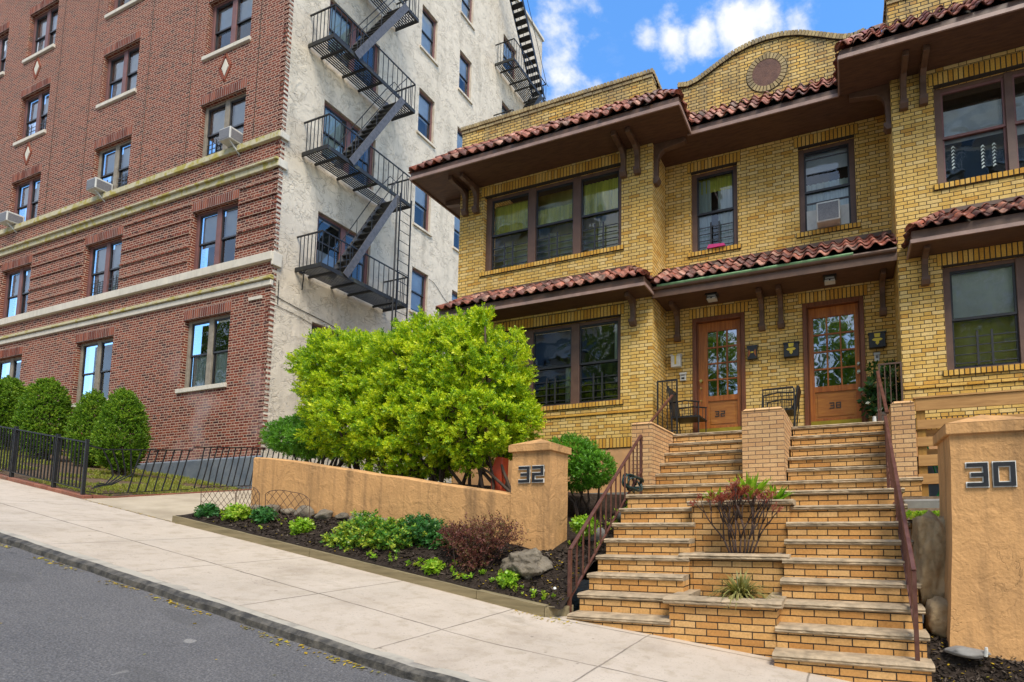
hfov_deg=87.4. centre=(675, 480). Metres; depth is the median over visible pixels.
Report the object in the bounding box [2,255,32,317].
window
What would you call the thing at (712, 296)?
porch light
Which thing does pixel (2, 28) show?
window
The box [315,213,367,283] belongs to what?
window
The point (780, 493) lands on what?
hosta
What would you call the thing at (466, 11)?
window
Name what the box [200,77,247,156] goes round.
window
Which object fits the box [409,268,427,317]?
window
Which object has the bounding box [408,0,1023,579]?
brick row house
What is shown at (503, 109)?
window
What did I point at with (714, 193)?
window
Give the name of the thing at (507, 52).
window
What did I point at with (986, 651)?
bottle
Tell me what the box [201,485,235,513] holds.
wire edging
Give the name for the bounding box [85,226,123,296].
window
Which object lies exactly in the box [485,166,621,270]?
window
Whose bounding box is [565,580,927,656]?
ground
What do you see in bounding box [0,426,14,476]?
iron fence
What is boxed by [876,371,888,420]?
handrail
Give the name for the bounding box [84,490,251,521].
driveway
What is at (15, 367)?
window
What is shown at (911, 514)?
ground cover
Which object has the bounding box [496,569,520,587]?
plant
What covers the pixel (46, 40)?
window
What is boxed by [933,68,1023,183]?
window
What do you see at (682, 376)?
intercom
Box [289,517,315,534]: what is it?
plant
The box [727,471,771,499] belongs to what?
hosta
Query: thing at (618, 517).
stone
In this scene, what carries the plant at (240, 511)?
on the mulch bed at (485, 577)
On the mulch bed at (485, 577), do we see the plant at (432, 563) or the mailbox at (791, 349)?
the plant at (432, 563)
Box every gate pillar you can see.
[508,439,571,553]
[933,415,1023,662]
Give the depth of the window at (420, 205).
16.86 m
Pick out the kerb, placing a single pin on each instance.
(398, 666)
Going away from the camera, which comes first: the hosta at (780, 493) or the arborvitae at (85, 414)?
the hosta at (780, 493)
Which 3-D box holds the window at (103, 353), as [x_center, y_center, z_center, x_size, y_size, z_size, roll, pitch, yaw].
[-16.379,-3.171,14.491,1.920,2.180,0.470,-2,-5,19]
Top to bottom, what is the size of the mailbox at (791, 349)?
0.290 m
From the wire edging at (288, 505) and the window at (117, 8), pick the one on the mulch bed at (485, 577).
the wire edging at (288, 505)
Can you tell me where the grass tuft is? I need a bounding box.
[706,569,779,609]
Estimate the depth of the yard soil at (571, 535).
7.58 m
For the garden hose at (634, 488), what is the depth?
6.95 m
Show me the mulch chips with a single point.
(948, 658)
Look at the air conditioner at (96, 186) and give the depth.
14.63 m
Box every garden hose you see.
[622,473,643,492]
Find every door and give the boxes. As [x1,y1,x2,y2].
[698,319,741,432]
[808,303,861,424]
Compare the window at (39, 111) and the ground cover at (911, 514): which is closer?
the ground cover at (911, 514)
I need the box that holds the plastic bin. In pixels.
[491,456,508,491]
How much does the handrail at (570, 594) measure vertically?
2.237 m
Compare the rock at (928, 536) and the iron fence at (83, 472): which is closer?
the rock at (928, 536)
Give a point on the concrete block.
(922, 503)
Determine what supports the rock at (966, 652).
on the bed at (961, 661)
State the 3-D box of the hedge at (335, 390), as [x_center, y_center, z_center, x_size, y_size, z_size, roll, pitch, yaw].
[-5.419,-1.361,8.630,2.751,2.737,1.674,-2,-5,19]
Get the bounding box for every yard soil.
[443,482,627,559]
[903,496,939,520]
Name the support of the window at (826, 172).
in the brick row house
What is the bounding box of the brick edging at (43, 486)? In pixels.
[0,473,251,498]
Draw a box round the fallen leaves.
[0,499,1020,681]
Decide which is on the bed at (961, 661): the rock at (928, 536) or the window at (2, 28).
the rock at (928, 536)
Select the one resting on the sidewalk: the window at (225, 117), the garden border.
the garden border
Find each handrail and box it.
[567,434,642,612]
[649,393,675,421]
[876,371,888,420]
[883,416,919,660]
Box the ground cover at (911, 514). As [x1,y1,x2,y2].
[204,500,939,599]
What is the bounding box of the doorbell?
[874,352,879,360]
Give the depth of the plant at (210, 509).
7.28 m
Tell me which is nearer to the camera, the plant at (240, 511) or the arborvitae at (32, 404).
the plant at (240, 511)
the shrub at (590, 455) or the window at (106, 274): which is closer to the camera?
the shrub at (590, 455)
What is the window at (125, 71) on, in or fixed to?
in the apartment building
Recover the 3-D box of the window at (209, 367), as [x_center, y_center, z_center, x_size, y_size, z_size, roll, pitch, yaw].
[-11.766,-3.321,12.937,1.900,2.180,0.470,-2,-5,19]
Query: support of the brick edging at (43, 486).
on the sidewalk
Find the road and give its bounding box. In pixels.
[0,543,415,681]
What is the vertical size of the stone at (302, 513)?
0.225 m
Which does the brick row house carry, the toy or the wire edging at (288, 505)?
the toy
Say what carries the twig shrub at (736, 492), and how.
on the front steps
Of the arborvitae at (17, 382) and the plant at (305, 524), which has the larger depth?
the arborvitae at (17, 382)
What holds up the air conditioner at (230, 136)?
attached to the apartment building
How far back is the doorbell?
8.53 m
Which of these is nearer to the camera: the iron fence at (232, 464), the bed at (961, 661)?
the bed at (961, 661)
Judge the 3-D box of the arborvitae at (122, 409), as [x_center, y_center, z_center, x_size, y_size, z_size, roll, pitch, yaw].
[-11.845,-0.984,10.859,0.915,2.121,0.951,-2,-5,19]
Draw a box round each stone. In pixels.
[263,504,280,512]
[280,508,295,514]
[294,505,314,517]
[314,509,332,518]
[335,512,349,519]
[584,527,607,541]
[616,512,620,521]
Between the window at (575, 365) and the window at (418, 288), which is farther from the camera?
the window at (418, 288)
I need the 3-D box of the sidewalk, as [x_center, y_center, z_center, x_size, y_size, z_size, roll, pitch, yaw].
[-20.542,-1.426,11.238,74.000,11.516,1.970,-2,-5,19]
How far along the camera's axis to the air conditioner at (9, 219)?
16.17 m
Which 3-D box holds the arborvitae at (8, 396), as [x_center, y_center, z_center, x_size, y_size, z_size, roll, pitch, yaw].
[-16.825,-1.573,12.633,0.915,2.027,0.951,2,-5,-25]
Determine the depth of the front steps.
5.48 m
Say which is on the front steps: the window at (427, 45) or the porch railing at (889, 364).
the porch railing at (889, 364)
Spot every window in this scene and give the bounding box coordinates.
[0,21,9,76]
[0,346,22,378]
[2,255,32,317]
[11,164,41,220]
[13,75,51,146]
[22,0,58,63]
[71,326,114,406]
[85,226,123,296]
[94,126,132,195]
[96,29,141,109]
[104,0,141,19]
[175,301,231,393]
[192,189,239,269]
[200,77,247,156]
[201,0,252,61]
[311,323,338,370]
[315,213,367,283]
[322,102,372,188]
[328,0,377,91]
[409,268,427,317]
[412,186,432,236]
[416,90,435,148]
[420,8,438,66]
[452,217,459,252]
[452,292,456,299]
[457,129,462,147]
[458,53,472,104]
[460,0,474,30]
[482,317,620,407]
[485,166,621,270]
[502,104,509,114]
[503,38,517,86]
[692,165,737,251]
[798,138,856,232]
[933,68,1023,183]
[942,257,1023,369]
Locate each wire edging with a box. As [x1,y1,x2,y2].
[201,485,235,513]
[236,486,259,510]
[265,490,309,524]
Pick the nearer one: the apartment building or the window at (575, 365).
the window at (575, 365)
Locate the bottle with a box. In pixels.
[984,647,987,656]
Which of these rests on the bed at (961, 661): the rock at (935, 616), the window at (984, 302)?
the rock at (935, 616)
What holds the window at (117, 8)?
in the apartment building
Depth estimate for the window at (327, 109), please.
14.13 m
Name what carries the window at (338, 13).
in the apartment building
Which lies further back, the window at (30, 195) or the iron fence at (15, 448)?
the window at (30, 195)
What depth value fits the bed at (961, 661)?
4.01 m
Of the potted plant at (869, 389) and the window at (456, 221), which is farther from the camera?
the window at (456, 221)
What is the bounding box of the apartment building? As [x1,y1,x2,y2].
[0,0,547,488]
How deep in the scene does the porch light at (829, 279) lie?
8.46 m
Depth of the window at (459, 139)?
18.58 m
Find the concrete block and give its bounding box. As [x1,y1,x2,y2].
[903,499,939,521]
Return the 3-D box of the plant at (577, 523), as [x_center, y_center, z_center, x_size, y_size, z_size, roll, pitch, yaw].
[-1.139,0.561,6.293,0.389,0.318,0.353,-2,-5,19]
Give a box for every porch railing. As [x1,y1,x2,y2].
[657,379,677,433]
[878,361,902,420]
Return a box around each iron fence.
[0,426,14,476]
[10,426,56,485]
[51,434,89,494]
[86,445,192,493]
[191,446,341,488]
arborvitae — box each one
[0,378,19,448]
[1,375,34,446]
[8,376,76,459]
[61,388,114,467]
[88,386,153,476]
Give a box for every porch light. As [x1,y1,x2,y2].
[705,292,718,301]
[823,273,836,284]
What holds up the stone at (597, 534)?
on the yard soil at (571, 535)
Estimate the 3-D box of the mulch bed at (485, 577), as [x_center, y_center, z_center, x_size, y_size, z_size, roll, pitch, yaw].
[-4.022,0.881,6.621,6.300,1.116,0.860,-2,-5,19]
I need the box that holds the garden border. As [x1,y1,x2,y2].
[172,515,572,616]
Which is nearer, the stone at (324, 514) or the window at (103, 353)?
the stone at (324, 514)
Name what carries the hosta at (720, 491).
on the front steps
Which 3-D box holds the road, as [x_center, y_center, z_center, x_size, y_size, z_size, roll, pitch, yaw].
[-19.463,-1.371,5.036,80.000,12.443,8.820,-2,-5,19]
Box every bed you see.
[176,510,597,609]
[923,623,1023,681]
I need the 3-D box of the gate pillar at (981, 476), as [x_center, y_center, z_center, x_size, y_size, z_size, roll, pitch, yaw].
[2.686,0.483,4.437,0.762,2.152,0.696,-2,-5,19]
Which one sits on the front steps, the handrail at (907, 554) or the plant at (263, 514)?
the handrail at (907, 554)
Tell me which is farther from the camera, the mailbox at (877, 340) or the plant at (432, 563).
the mailbox at (877, 340)
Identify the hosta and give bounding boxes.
[701,486,728,499]
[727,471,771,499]
[765,484,793,498]
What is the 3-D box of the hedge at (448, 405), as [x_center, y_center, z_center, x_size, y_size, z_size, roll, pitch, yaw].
[-3.675,-1.276,8.095,3.526,3.181,1.907,-2,-5,19]
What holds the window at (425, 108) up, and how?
in the apartment building
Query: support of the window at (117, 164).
in the apartment building
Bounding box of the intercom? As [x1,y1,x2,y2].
[679,372,686,380]
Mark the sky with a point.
(587, 44)
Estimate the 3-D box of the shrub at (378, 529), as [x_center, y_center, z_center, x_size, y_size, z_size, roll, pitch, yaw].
[-3.842,0.698,6.492,1.726,0.703,0.624,-2,-5,19]
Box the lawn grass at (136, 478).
[0,447,247,495]
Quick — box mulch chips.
[187,504,1023,681]
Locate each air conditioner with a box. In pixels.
[0,211,24,232]
[86,177,112,201]
[219,126,242,154]
[816,199,840,228]
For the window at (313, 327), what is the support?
in the apartment building
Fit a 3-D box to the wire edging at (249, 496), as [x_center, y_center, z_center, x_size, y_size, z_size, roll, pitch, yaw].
[-6.187,0.329,7.349,0.539,0.525,0.030,-2,-5,21]
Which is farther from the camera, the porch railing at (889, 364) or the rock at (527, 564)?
the porch railing at (889, 364)
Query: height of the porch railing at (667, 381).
1.020 m
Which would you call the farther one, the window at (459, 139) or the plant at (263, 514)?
the window at (459, 139)
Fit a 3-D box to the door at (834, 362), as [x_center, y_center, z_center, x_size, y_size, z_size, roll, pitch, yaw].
[2.746,-1.926,8.809,0.860,2.283,0.125,-2,-5,19]
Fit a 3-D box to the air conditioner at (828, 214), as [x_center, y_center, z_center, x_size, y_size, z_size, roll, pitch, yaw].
[2.678,-4.665,8.914,0.394,0.360,0.276,-2,-5,19]
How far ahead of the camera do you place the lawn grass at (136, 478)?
10.14 m
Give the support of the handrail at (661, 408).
on the front steps
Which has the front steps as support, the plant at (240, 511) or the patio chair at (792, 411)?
the patio chair at (792, 411)
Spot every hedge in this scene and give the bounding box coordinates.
[284,323,411,473]
[338,302,546,491]
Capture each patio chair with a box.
[668,386,706,433]
[761,385,800,426]
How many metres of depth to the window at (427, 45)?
17.30 m
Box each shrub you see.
[259,413,347,463]
[320,508,426,552]
[390,511,451,548]
[433,510,530,574]
[547,432,617,516]
[689,478,783,552]
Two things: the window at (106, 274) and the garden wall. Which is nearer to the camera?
the garden wall
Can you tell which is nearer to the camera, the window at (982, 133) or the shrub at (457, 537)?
the shrub at (457, 537)
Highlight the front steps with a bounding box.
[567,400,934,681]
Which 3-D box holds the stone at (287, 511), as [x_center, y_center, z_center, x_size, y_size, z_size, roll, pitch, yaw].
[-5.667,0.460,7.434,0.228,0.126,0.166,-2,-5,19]
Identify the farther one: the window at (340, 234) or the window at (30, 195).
the window at (30, 195)
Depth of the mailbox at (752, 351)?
9.16 m
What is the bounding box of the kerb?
[0,529,489,681]
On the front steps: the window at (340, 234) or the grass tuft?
the grass tuft
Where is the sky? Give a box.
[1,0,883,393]
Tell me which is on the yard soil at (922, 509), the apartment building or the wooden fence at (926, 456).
the wooden fence at (926, 456)
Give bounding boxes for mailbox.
[670,353,681,368]
[747,345,757,360]
[783,341,799,358]
[868,331,885,349]
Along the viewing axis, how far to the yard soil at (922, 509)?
5.92 m
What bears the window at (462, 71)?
in the apartment building
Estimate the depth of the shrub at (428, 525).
6.29 m
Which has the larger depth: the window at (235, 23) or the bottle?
the window at (235, 23)
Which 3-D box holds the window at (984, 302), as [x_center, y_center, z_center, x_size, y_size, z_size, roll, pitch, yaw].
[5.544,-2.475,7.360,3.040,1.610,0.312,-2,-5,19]
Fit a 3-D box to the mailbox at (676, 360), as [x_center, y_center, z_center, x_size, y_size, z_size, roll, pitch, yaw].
[0.005,-2.288,9.655,0.210,0.270,0.119,-2,-5,19]
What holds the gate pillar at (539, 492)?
on the yard soil at (571, 535)
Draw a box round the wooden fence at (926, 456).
[913,389,1023,495]
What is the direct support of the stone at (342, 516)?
on the mulch bed at (485, 577)
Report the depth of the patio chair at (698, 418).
9.13 m
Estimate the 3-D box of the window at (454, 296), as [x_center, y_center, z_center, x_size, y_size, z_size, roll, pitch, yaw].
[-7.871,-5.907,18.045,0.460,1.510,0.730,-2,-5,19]
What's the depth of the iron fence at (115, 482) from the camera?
8.74 m
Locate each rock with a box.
[500,548,552,578]
[911,510,945,606]
[924,596,947,637]
[943,645,990,658]
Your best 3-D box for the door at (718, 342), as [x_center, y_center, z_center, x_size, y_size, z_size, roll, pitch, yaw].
[0.814,-1.863,9.460,0.840,2.283,0.125,-2,-5,19]
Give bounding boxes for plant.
[194,502,221,517]
[219,502,252,521]
[249,505,278,523]
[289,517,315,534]
[420,557,445,575]
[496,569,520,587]
[569,514,597,537]
[857,359,900,420]
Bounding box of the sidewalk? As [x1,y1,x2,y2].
[0,479,849,681]
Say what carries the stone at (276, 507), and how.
on the mulch bed at (485, 577)
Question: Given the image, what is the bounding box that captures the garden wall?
[251,457,510,540]
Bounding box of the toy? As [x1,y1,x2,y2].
[707,243,725,248]
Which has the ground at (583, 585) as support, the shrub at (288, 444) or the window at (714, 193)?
the shrub at (288, 444)
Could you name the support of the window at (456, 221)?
in the apartment building

